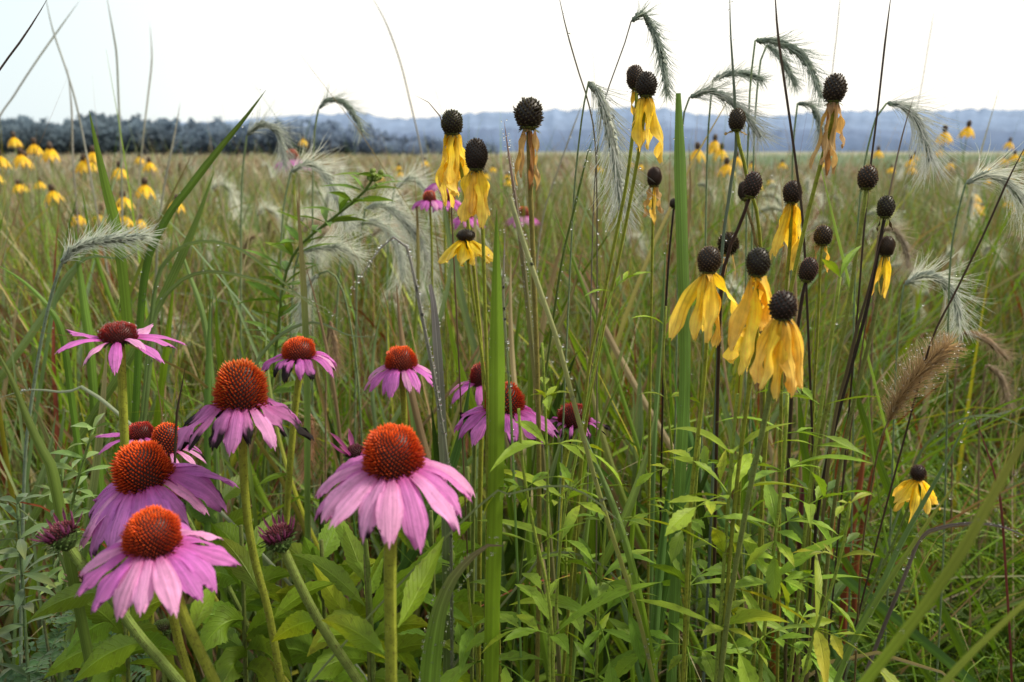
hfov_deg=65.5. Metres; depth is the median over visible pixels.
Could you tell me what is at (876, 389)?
grass blade
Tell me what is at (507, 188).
yellow coneflower
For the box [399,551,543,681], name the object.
leafy plant
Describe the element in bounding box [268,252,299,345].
wild rye
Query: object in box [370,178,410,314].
wild rye
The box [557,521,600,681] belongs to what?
grass blade
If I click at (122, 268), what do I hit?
grass blade
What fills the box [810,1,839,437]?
reed
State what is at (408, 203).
wild rye
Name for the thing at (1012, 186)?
wild rye
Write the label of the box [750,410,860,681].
grass blade
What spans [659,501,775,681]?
grass blade
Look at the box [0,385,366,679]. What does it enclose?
grass blade
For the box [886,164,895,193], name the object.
yellow coneflower
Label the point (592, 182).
wild rye
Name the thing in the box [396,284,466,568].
grass blade
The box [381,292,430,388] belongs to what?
wild rye
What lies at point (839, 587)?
leafy plant
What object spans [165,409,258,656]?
grass blade
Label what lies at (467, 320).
grass blade
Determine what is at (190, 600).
grass blade
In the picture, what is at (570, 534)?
grass blade
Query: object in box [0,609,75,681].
leadplant
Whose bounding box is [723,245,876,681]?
leafy plant
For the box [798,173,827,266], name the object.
wild rye
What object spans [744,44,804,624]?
wild rye
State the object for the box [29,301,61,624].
grass blade
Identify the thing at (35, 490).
grass blade
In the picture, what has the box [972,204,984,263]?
yellow coneflower
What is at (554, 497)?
grass blade
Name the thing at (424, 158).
yellow coneflower
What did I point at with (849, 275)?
wild rye
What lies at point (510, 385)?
grass blade
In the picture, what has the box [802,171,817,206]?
wild rye
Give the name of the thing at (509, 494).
grass blade
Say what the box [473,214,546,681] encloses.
grass blade
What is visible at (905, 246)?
wild rye
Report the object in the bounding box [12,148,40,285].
yellow coneflower
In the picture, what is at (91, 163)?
yellow coneflower
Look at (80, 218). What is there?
yellow coneflower
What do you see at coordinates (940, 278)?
wild rye
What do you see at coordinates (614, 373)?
grass blade
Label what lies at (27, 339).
grass blade
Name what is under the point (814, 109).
wild rye
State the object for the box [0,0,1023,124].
sky
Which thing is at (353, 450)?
coneflower bud
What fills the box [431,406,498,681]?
grass blade
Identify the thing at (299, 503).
grass blade
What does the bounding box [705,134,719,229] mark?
yellow coneflower
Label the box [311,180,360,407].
wild rye
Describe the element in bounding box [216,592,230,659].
grass blade
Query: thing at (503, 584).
grass blade
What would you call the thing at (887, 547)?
grass blade
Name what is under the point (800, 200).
reed
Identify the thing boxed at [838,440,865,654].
grass blade
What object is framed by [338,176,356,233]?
wild rye
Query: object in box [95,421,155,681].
purple coneflower
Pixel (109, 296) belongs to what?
grass blade
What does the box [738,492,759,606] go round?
grass blade
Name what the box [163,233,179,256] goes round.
wild rye
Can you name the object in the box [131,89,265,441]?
grass blade
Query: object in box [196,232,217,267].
wild rye
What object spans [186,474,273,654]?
coneflower foliage
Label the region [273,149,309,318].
purple coneflower
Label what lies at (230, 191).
wild rye
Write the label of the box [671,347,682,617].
grass blade
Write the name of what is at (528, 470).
grass blade
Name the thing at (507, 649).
grass blade
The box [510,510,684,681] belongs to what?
leafy plant
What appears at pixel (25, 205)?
yellow coneflower
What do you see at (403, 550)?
grass blade
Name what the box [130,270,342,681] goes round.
grass blade
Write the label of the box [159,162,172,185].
wild rye
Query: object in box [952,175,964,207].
wild rye
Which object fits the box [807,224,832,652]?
yellow coneflower
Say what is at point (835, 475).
grass blade
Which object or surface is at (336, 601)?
coneflower foliage
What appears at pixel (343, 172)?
wild rye
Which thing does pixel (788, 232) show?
yellow coneflower
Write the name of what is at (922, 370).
wild rye
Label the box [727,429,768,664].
grass blade
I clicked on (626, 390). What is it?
dew
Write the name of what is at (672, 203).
yellow coneflower
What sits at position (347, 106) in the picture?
wild rye
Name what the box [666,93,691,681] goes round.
wide grass blade
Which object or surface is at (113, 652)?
coneflower bud
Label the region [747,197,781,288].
wild rye
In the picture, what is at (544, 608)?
leafy plant
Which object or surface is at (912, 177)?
yellow coneflower
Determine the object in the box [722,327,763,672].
yellow coneflower
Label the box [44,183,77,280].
yellow coneflower
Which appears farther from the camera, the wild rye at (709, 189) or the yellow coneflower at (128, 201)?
the wild rye at (709, 189)
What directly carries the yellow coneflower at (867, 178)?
on the ground at (686, 154)
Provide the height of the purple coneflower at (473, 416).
0.968 m
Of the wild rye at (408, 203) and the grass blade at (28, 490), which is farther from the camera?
the wild rye at (408, 203)
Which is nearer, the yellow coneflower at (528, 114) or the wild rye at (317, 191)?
the yellow coneflower at (528, 114)
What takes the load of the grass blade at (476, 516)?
on the ground at (686, 154)
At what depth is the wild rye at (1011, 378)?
2.00 m
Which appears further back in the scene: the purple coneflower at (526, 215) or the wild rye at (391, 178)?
the wild rye at (391, 178)
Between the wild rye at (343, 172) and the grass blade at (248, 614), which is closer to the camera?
the grass blade at (248, 614)
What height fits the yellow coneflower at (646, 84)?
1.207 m
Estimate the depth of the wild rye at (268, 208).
2.56 m
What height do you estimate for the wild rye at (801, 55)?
1.270 m
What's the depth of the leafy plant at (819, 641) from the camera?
0.53 m
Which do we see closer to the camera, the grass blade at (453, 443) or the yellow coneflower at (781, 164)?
the grass blade at (453, 443)
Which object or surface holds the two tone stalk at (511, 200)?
on the ground at (686, 154)
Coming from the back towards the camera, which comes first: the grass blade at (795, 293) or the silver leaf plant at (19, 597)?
the grass blade at (795, 293)
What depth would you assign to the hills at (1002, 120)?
1052.29 m
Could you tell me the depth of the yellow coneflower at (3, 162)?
2.21 m
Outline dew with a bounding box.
[4,174,1022,664]
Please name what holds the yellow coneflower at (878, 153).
on the ground at (686, 154)
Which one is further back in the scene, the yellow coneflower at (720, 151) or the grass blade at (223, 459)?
the yellow coneflower at (720, 151)
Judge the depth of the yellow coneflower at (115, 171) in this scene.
2.31 m
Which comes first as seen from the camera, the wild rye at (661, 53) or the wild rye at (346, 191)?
the wild rye at (661, 53)
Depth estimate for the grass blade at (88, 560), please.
0.95 m
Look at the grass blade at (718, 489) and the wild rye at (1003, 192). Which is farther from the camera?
the wild rye at (1003, 192)
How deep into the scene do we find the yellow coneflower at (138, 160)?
3.79 m
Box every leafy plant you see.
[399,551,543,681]
[464,408,660,681]
[477,271,651,681]
[490,343,622,681]
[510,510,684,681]
[520,484,644,681]
[614,438,771,681]
[627,306,726,681]
[636,393,810,681]
[680,452,828,681]
[715,393,871,681]
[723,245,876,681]
[738,492,898,681]
[753,466,890,641]
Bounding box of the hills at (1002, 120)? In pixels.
[54,105,1023,132]
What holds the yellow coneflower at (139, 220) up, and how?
on the ground at (686, 154)
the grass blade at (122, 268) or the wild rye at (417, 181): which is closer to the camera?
the grass blade at (122, 268)
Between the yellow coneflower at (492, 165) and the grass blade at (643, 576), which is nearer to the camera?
the grass blade at (643, 576)
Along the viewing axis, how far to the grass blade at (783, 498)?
1.29 m
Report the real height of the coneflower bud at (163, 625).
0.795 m
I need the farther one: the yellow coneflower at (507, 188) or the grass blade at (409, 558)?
the yellow coneflower at (507, 188)
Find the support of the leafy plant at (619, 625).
on the ground at (686, 154)
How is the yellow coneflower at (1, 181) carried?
on the ground at (686, 154)
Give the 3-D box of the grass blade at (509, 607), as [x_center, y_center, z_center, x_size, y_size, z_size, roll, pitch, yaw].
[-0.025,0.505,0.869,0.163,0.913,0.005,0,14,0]
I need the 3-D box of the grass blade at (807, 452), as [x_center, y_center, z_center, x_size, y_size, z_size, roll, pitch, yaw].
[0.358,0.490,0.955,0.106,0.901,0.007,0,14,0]
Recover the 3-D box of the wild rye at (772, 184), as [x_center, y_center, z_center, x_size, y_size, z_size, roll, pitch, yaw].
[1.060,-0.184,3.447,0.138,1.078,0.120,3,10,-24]
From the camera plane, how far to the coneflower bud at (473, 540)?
0.72 m
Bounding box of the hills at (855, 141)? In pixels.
[117,127,1023,151]
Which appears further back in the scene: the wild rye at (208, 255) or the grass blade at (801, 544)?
the wild rye at (208, 255)
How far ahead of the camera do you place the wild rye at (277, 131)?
1.17 m
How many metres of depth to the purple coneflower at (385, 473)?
0.44 m
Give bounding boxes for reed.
[702,0,738,681]
[775,0,816,681]
[805,219,888,681]
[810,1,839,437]
[823,97,913,634]
[828,0,890,645]
[842,149,1023,680]
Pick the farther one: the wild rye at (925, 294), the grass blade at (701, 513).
the wild rye at (925, 294)
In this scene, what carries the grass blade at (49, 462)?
on the ground at (686, 154)
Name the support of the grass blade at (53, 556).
on the ground at (686, 154)
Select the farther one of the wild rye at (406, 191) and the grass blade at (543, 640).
the wild rye at (406, 191)
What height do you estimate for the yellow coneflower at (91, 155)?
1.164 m
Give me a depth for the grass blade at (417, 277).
1.10 m
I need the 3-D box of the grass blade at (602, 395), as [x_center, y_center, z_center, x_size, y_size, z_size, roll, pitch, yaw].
[0.278,0.400,1.167,0.454,0.977,0.004,0,14,0]
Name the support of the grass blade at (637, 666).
on the ground at (686, 154)
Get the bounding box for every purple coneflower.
[54,320,186,681]
[74,504,240,681]
[79,440,239,681]
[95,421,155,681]
[150,422,289,681]
[176,357,335,681]
[256,335,336,587]
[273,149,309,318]
[314,422,474,681]
[364,345,432,681]
[411,190,448,540]
[423,183,460,438]
[432,192,461,489]
[449,362,484,681]
[453,216,485,481]
[454,381,559,674]
[507,206,539,238]
[549,402,610,664]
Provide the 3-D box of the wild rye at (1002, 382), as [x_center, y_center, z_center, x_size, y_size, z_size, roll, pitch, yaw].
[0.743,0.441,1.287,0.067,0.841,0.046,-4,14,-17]
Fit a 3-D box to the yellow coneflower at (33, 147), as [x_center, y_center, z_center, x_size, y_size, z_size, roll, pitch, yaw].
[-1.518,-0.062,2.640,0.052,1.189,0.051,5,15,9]
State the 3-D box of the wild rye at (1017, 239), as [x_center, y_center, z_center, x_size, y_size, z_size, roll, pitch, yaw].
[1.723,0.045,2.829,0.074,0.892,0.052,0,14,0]
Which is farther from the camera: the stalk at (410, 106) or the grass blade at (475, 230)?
the stalk at (410, 106)
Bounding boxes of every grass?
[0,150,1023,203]
[0,150,1023,289]
[513,349,1023,681]
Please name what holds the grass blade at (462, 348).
on the ground at (686, 154)
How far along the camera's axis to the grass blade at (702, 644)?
1.09 m
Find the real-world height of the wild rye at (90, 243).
1.096 m
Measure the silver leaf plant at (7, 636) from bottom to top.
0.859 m
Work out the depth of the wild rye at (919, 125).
0.82 m
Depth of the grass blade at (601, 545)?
1.05 m
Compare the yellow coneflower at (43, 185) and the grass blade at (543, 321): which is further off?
the yellow coneflower at (43, 185)
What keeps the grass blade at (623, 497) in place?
on the ground at (686, 154)
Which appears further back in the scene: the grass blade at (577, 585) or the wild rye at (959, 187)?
the wild rye at (959, 187)
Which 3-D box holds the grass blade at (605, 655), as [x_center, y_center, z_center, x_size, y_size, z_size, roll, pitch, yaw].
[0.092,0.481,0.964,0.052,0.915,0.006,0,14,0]
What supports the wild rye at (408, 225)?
on the ground at (686, 154)
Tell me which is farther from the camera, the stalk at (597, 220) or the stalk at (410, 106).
the stalk at (410, 106)
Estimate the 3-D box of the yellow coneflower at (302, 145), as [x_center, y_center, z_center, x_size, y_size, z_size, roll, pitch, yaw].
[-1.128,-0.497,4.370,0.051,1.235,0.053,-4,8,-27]
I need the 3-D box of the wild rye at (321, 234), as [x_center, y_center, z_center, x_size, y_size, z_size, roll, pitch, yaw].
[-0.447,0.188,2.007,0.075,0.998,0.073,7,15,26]
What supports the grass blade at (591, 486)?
on the ground at (686, 154)
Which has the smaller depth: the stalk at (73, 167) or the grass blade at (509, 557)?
the grass blade at (509, 557)
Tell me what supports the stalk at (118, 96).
on the ground at (686, 154)
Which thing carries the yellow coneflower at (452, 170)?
on the ground at (686, 154)
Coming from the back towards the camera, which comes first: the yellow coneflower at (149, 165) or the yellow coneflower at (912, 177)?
the yellow coneflower at (912, 177)
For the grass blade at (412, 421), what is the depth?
1.02 m
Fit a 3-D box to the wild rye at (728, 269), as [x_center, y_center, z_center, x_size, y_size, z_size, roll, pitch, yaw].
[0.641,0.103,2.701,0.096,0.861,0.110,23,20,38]
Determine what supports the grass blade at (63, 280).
on the ground at (686, 154)
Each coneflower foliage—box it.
[44,591,185,681]
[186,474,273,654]
[197,511,294,681]
[264,520,384,681]
[292,521,452,681]
[380,497,483,681]
[431,466,513,638]
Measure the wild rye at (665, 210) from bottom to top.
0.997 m
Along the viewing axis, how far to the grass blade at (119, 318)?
1.04 m
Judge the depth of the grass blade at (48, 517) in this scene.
1.03 m
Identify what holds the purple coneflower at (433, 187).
on the ground at (686, 154)
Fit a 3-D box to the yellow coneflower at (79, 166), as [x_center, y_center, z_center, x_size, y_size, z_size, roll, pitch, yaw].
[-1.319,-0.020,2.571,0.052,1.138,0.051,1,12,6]
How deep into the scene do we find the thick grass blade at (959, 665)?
0.34 m
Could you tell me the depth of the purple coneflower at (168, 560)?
0.42 m
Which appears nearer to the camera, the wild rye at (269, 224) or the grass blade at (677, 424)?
the grass blade at (677, 424)
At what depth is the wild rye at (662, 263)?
2.58 m
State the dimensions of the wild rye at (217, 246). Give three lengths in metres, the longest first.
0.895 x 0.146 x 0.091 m
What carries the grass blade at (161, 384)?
on the ground at (686, 154)
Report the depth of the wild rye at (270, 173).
7.12 m
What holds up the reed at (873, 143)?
on the ground at (686, 154)
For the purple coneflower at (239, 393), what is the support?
on the ground at (686, 154)
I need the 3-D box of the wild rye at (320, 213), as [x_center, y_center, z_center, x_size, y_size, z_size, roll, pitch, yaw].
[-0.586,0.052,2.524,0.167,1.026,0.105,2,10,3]
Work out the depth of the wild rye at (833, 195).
3.60 m
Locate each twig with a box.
[0,0,46,70]
[170,369,184,681]
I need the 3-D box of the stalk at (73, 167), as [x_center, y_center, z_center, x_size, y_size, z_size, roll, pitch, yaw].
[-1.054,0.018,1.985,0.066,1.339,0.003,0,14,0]
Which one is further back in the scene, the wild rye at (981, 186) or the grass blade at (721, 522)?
the wild rye at (981, 186)
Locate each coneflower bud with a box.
[29,508,185,681]
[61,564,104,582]
[153,618,171,681]
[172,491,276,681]
[257,513,384,681]
[330,429,376,681]
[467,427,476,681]
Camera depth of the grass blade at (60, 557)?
0.66 m
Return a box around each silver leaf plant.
[0,493,61,681]
[0,530,37,676]
[25,456,84,681]
[38,413,112,681]
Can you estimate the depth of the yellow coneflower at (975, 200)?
2.77 m
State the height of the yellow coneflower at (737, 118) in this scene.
1.183 m
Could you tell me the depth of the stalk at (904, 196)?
1.64 m
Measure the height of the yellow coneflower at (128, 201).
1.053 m
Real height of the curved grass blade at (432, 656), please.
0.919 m
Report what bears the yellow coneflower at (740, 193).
on the ground at (686, 154)
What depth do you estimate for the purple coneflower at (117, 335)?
0.61 m
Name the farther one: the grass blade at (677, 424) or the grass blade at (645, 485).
the grass blade at (645, 485)
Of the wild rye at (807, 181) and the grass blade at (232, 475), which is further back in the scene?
the wild rye at (807, 181)
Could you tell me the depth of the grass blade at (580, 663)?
1.04 m
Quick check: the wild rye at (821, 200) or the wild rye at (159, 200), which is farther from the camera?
the wild rye at (821, 200)
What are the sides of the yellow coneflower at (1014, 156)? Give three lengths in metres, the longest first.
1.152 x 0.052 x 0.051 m
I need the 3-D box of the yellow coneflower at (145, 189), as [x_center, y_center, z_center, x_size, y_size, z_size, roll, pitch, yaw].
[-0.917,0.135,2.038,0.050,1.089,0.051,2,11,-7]
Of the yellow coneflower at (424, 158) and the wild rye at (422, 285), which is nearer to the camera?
the wild rye at (422, 285)
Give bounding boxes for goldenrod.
[233,168,404,681]
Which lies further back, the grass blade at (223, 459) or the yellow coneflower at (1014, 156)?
the yellow coneflower at (1014, 156)
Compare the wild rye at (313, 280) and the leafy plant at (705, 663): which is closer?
the leafy plant at (705, 663)
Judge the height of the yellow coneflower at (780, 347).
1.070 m
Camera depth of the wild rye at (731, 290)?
1.63 m
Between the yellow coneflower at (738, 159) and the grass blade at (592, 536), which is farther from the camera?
the yellow coneflower at (738, 159)
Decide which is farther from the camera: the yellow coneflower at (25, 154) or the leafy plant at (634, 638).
the yellow coneflower at (25, 154)
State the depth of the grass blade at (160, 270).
0.81 m
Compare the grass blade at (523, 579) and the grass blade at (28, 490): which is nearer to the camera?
the grass blade at (523, 579)
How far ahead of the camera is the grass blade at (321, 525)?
0.87 m
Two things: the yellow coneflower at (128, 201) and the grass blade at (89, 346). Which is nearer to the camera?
the grass blade at (89, 346)
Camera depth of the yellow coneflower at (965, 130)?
2.68 m
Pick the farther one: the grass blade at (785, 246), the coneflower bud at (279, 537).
the grass blade at (785, 246)
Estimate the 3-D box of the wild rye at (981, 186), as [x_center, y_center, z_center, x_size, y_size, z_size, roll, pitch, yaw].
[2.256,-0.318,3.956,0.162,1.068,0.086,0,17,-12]
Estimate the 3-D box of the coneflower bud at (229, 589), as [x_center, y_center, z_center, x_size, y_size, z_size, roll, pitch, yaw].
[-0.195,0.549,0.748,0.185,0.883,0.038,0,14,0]
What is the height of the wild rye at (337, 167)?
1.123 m
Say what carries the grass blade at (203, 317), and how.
on the ground at (686, 154)
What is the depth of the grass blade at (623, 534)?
0.57 m
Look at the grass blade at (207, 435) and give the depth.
0.84 m
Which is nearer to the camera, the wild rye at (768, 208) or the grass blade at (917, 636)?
the grass blade at (917, 636)
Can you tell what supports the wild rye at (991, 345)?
on the ground at (686, 154)
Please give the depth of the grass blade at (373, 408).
1.05 m
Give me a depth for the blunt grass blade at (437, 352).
0.61 m
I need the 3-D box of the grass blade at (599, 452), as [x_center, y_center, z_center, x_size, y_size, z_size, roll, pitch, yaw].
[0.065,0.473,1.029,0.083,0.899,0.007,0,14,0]
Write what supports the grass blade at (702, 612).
on the ground at (686, 154)
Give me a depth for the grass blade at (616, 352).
1.08 m
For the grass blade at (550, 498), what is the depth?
0.90 m
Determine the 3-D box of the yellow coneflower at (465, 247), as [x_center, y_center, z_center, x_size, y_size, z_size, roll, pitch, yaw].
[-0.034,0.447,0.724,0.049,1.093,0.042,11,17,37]
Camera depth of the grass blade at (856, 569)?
1.09 m
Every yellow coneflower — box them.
[0,151,29,318]
[0,176,21,283]
[8,131,31,236]
[11,179,29,234]
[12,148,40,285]
[16,151,37,282]
[20,179,33,259]
[26,137,47,296]
[33,177,47,222]
[41,142,74,312]
[42,141,59,252]
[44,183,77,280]
[70,209,94,321]
[75,154,93,234]
[75,158,92,284]
[83,160,97,295]
[84,145,98,251]
[111,161,128,251]
[116,190,151,390]
[119,209,136,318]
[131,214,147,289]
[134,153,145,215]
[134,177,155,303]
[142,157,162,255]
[166,194,184,349]
[299,135,306,201]
[394,163,401,180]
[420,157,428,170]
[435,109,485,471]
[438,229,500,681]
[457,137,489,681]
[490,164,495,182]
[503,177,511,233]
[513,96,544,681]
[561,71,662,681]
[568,64,643,681]
[642,166,663,659]
[658,198,674,675]
[669,246,737,681]
[688,142,705,282]
[704,140,719,243]
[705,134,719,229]
[710,171,762,681]
[711,143,727,242]
[711,231,739,621]
[717,157,735,250]
[717,289,803,681]
[719,247,771,662]
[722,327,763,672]
[724,107,765,674]
[729,151,742,227]
[737,181,762,610]
[748,160,754,235]
[751,72,847,666]
[769,180,802,681]
[778,159,786,187]
[783,257,818,681]
[794,164,878,681]
[803,195,895,681]
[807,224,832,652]
[816,235,895,681]
[836,464,940,671]
[873,146,883,239]
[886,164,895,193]
[904,155,915,293]
[905,166,916,303]
[908,151,919,221]
[927,146,942,241]
[928,124,952,325]
[938,120,974,293]
[941,158,955,262]
[961,201,981,275]
[967,189,981,312]
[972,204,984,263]
[991,137,1013,237]
[996,155,1007,234]
[1009,150,1020,219]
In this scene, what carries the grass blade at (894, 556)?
on the ground at (686, 154)
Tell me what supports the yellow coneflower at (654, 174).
on the ground at (686, 154)
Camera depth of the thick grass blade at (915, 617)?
0.33 m
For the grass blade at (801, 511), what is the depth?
0.98 m
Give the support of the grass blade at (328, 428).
on the ground at (686, 154)
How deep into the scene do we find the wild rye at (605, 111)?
0.68 m
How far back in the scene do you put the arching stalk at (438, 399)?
0.57 m
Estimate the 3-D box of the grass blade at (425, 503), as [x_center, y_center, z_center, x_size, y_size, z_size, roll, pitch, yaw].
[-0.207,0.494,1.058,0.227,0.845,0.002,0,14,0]
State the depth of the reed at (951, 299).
0.65 m
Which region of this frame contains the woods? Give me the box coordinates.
[0,110,499,155]
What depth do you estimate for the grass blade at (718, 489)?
1.20 m
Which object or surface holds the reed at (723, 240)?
on the ground at (686, 154)
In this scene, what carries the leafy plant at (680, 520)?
on the ground at (686, 154)
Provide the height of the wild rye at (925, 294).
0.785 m
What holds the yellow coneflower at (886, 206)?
on the ground at (686, 154)
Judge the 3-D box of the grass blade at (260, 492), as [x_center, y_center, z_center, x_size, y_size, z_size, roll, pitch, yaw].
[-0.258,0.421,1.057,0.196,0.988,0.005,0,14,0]
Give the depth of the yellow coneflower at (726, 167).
2.21 m
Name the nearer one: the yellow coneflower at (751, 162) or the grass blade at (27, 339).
the grass blade at (27, 339)
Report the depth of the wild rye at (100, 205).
2.52 m
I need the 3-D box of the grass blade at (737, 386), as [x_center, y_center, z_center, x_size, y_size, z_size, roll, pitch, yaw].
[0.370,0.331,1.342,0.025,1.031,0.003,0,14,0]
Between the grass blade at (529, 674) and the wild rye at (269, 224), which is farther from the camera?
the wild rye at (269, 224)
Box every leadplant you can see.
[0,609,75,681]
[0,638,70,681]
[36,600,150,681]
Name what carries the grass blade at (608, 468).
on the ground at (686, 154)
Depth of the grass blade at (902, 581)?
0.77 m
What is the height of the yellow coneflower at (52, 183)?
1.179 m
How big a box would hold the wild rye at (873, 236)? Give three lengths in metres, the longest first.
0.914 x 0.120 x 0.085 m
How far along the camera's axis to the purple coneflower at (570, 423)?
0.76 m
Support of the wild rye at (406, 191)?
on the ground at (686, 154)
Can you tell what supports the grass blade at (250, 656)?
on the ground at (686, 154)
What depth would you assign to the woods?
141.91 m
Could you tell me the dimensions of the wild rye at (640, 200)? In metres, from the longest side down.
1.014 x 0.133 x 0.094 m
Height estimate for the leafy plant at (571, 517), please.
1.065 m
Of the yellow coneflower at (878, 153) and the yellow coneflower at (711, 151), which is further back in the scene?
the yellow coneflower at (878, 153)
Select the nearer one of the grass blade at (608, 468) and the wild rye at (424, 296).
the grass blade at (608, 468)
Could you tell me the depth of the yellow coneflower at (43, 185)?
3.15 m
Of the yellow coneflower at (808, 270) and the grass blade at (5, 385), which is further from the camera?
the grass blade at (5, 385)
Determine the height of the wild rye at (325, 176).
1.179 m
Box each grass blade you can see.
[0,173,213,595]
[0,222,102,382]
[0,266,113,681]
[0,290,18,416]
[0,355,92,681]
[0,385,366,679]
[0,415,55,554]
[0,495,68,586]
[8,238,161,652]
[9,330,50,681]
[11,407,64,673]
[12,243,144,664]
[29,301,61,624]
[29,318,183,661]
[36,193,77,550]
[40,157,190,680]
[52,507,56,634]
[63,346,106,678]
[66,492,169,679]
[76,229,120,681]
[81,187,243,528]
[89,111,150,681]
[121,290,173,681]
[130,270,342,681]
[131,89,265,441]
[139,240,330,421]
[154,368,271,590]
[156,428,257,681]
[160,431,330,681]
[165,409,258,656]
[172,226,219,488]
[201,496,277,681]
[203,589,255,673]
[204,295,212,663]
[211,297,305,681]
[211,363,255,614]
[215,293,326,615]
[216,362,281,559]
[216,453,226,651]
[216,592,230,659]
[233,321,368,681]
[241,225,526,663]
[247,444,276,679]
[248,225,453,681]
[265,315,366,667]
[296,193,312,675]
[296,245,583,681]
[298,188,363,597]
[305,264,348,600]
[310,485,624,681]
[318,379,470,681]
[319,479,377,670]
[324,346,420,629]
[327,414,514,670]
[352,514,379,629]
[357,412,433,667]
[370,304,474,669]
[376,184,419,662]
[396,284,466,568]
[400,542,419,681]
[407,391,457,660]
[415,433,567,681]
[418,536,502,681]
[426,284,449,673]
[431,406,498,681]
[434,219,591,623]
[436,292,514,595]
[442,199,566,681]
[444,299,643,681]
[446,412,619,655]
[454,551,636,666]
[455,371,580,666]
[461,440,522,674]
[471,441,478,676]
[471,465,505,671]
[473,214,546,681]
[475,383,563,679]
[481,352,576,681]
[482,429,564,681]
[484,208,506,681]
[484,288,521,552]
[500,524,519,681]
[501,503,536,669]
[502,229,522,681]
[504,236,562,644]
[504,444,555,681]
[508,258,557,681]
[508,445,593,680]
[519,407,656,681]
[522,429,677,681]
[523,279,533,674]
[524,455,551,681]
[525,256,536,677]
[530,451,711,681]
[532,445,589,680]
[534,358,600,675]
[539,522,585,681]
[540,383,909,681]
[545,392,586,640]
[551,287,789,658]
[552,381,574,681]
[553,210,695,681]
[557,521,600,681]
[569,374,600,634]
[571,356,627,681]
[574,259,789,667]
[574,377,610,677]
[575,150,690,600]
[575,315,812,680]
[575,393,705,681]
[579,413,658,681]
[585,347,710,679]
[587,404,603,681]
[589,306,699,681]
[598,371,642,675]
[613,518,643,681]
[619,367,643,681]
[624,435,683,605]
[628,430,643,681]
[632,391,787,678]
[644,412,708,681]
[649,246,665,629]
[649,445,675,681]
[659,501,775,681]
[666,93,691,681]
[670,383,710,652]
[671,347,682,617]
[675,301,885,681]
[687,550,732,681]
[688,421,832,664]
[693,408,733,653]
[694,433,775,676]
[719,387,977,681]
[721,321,791,602]
[723,423,747,681]
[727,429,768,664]
[732,230,761,530]
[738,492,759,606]
[745,469,759,549]
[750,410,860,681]
[767,431,834,610]
[770,540,781,675]
[779,160,798,453]
[785,471,812,603]
[791,431,810,681]
[794,277,801,680]
[798,392,824,679]
[798,398,935,681]
[804,496,847,681]
[817,152,925,681]
[825,422,846,618]
[827,454,835,614]
[832,410,971,669]
[833,466,969,681]
[835,433,1007,681]
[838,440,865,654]
[844,414,1023,681]
[847,359,976,680]
[848,421,889,681]
[858,432,1023,681]
[863,522,1023,674]
[867,371,916,681]
[940,600,1023,681]
[972,411,1012,681]
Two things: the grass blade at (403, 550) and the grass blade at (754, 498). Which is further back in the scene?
the grass blade at (754, 498)
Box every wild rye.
[19,213,167,666]
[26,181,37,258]
[79,202,93,231]
[93,201,115,266]
[149,185,165,219]
[156,302,199,352]
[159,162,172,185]
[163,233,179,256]
[174,158,185,227]
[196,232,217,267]
[203,166,251,250]
[204,230,235,280]
[234,207,250,288]
[238,248,261,353]
[239,227,264,330]
[240,99,307,679]
[254,193,297,309]
[261,159,274,195]
[262,212,277,267]
[265,225,278,297]
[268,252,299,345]
[279,128,379,585]
[284,270,362,445]
[288,219,379,677]
[289,276,322,386]
[293,413,329,580]
[296,252,346,357]
[300,200,336,475]
[303,212,336,429]
[304,178,332,213]
[306,203,347,262]
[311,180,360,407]
[311,219,340,401]
[312,83,372,679]
[325,321,352,611]
[326,160,342,333]
[333,193,440,559]
[335,158,351,183]
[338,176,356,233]
[352,217,409,424]
[354,163,460,525]
[359,165,377,250]
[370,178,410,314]
[374,232,391,279]
[380,289,411,359]
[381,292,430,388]
[382,168,395,195]
[382,287,405,409]
[386,151,456,421]
[390,193,422,236]
[392,182,416,335]
[393,304,430,396]
[409,271,429,393]
[414,280,449,610]
[553,81,653,630]
[583,1,679,681]
[584,172,599,198]
[622,226,649,306]
[631,185,653,265]
[654,257,670,276]
[657,197,671,218]
[672,59,787,511]
[690,177,721,223]
[692,273,747,432]
[694,60,774,669]
[722,166,742,255]
[726,254,737,276]
[742,26,831,576]
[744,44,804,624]
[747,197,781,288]
[753,185,784,248]
[757,176,784,239]
[759,185,775,222]
[779,97,845,681]
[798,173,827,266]
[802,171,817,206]
[808,189,826,209]
[808,214,828,267]
[824,192,847,211]
[829,251,859,377]
[846,85,970,679]
[854,328,973,681]
[856,203,905,376]
[860,254,929,366]
[865,219,878,278]
[865,220,927,659]
[882,245,995,681]
[891,159,904,189]
[904,282,933,325]
[935,137,1023,681]
[941,240,969,307]
[948,327,1022,656]
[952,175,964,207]
[952,183,987,242]
[974,169,995,216]
[976,364,1021,656]
[977,236,1010,292]
[987,231,1023,354]
[987,336,1023,461]
[994,166,1011,232]
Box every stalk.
[0,3,77,116]
[46,1,115,320]
[67,67,86,392]
[107,0,123,231]
[134,29,152,323]
[153,106,179,399]
[350,236,454,668]
[374,1,436,417]
[417,96,467,553]
[501,119,561,681]
[508,197,655,681]
[509,138,593,676]
[536,105,581,272]
[560,2,598,681]
[872,14,933,458]
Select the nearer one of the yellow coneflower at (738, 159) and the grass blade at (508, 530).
the grass blade at (508, 530)
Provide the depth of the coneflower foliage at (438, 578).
0.89 m
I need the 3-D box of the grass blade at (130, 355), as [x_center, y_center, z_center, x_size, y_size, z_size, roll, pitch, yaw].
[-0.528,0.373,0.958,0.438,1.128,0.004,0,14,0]

